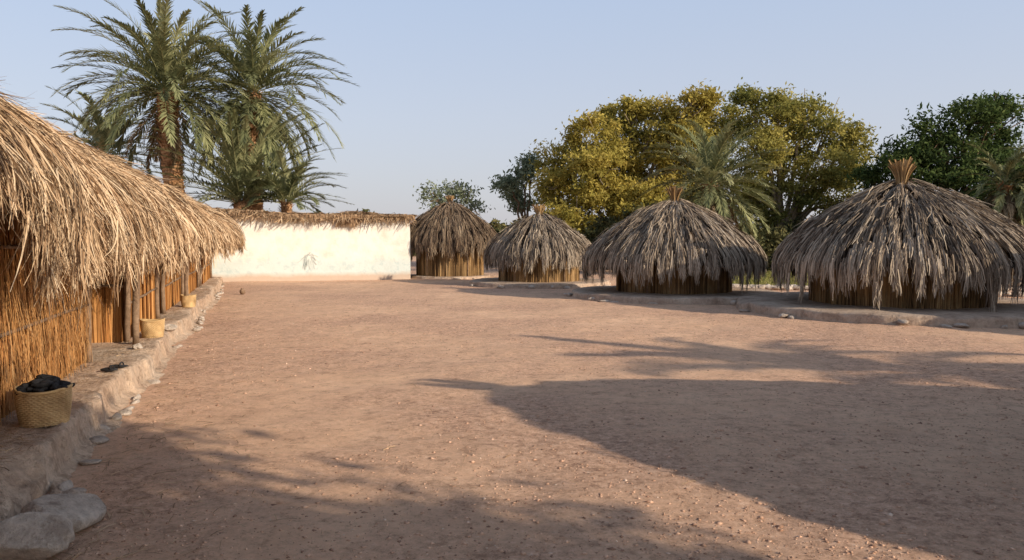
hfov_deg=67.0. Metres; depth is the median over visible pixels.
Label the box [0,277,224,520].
stone platform
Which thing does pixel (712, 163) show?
date palm
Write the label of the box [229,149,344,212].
date palm
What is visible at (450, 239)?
thatched hut
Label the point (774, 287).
garden kerb
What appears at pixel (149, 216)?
thatch roof
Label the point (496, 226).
distant trees
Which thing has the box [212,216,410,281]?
walls
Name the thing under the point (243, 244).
frayed end
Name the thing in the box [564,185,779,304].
thatched hut
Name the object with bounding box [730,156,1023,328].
thatched hut
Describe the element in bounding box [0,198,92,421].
reed wall
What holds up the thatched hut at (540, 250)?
on the ground at (484, 384)
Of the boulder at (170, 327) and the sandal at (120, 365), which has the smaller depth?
the sandal at (120, 365)
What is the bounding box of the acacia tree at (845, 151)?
[700,77,880,228]
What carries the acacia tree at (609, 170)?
on the ground at (484, 384)
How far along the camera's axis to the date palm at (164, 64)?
34.87 m
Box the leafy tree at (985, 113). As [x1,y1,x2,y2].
[839,89,1023,200]
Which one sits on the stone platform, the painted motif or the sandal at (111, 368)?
the sandal at (111, 368)
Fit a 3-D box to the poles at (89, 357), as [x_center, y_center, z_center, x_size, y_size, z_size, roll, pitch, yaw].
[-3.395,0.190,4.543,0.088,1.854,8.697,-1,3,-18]
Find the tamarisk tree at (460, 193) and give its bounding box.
[412,179,495,218]
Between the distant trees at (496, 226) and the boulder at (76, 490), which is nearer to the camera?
the boulder at (76, 490)
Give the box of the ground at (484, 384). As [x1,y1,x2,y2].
[46,256,1023,559]
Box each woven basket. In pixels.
[13,374,74,427]
[139,318,164,337]
[180,294,196,307]
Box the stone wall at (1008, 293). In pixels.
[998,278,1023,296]
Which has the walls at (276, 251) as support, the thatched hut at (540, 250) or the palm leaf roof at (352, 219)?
the palm leaf roof at (352, 219)
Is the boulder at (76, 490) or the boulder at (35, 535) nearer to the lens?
the boulder at (35, 535)
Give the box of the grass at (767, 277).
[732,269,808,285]
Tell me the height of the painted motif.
0.754 m
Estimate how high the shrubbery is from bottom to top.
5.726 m
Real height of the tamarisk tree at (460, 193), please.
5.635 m
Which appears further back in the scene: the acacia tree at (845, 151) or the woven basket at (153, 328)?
the acacia tree at (845, 151)
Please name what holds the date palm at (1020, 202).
on the ground at (484, 384)
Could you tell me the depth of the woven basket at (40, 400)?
5.63 m
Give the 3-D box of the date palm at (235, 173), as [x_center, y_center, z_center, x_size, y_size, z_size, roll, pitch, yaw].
[-13.056,-4.021,37.059,10.272,9.126,10.369,1,3,23]
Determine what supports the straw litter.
on the ground at (484, 384)
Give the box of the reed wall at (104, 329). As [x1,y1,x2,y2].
[83,222,209,342]
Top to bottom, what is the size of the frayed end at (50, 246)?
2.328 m
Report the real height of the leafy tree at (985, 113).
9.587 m
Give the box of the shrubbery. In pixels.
[579,198,1020,271]
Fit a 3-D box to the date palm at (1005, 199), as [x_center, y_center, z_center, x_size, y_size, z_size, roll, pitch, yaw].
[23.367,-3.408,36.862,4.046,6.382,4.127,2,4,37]
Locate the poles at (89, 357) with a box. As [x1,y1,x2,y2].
[0,245,91,361]
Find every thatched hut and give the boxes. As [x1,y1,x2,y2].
[410,195,496,278]
[469,204,610,288]
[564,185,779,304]
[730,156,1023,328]
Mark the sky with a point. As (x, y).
(450, 90)
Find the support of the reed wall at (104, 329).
on the stone platform
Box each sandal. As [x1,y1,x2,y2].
[100,365,117,370]
[109,362,128,367]
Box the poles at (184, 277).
[90,244,212,344]
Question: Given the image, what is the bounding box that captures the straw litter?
[0,289,1022,559]
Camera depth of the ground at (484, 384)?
6.49 m
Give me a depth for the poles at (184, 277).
10.34 m
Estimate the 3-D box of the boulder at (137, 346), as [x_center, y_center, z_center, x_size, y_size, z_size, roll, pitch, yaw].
[-4.689,0.836,9.677,0.139,0.096,0.111,0,3,0]
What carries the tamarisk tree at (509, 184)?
on the ground at (484, 384)
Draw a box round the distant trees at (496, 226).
[263,208,762,255]
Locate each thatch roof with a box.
[0,76,243,316]
[0,80,83,265]
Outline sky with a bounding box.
[0,0,1023,224]
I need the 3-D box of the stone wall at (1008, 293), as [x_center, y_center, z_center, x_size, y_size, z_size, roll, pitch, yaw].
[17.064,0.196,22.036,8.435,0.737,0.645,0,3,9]
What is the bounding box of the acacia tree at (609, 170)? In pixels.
[524,78,741,236]
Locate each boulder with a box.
[0,512,74,559]
[20,493,106,533]
[61,488,86,493]
[132,343,142,349]
[164,324,176,331]
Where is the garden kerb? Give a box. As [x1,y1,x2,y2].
[732,284,808,289]
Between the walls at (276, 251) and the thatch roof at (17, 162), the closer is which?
the thatch roof at (17, 162)
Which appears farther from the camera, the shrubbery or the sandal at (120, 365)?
the shrubbery
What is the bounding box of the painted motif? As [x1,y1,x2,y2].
[298,252,317,268]
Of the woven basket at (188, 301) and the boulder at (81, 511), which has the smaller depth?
the boulder at (81, 511)
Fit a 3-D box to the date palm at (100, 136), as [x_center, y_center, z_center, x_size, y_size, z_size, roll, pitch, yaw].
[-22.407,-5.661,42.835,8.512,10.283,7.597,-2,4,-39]
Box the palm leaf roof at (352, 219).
[209,206,418,228]
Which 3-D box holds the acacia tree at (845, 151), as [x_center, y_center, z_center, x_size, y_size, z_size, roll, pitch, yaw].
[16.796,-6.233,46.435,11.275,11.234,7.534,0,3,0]
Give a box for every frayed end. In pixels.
[0,91,112,332]
[174,188,247,255]
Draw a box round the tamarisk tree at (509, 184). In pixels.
[478,150,544,220]
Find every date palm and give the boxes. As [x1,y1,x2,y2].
[41,85,185,183]
[50,0,279,193]
[132,91,353,212]
[152,0,358,209]
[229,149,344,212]
[631,119,790,240]
[956,143,1023,224]
[986,146,1023,221]
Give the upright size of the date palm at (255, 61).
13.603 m

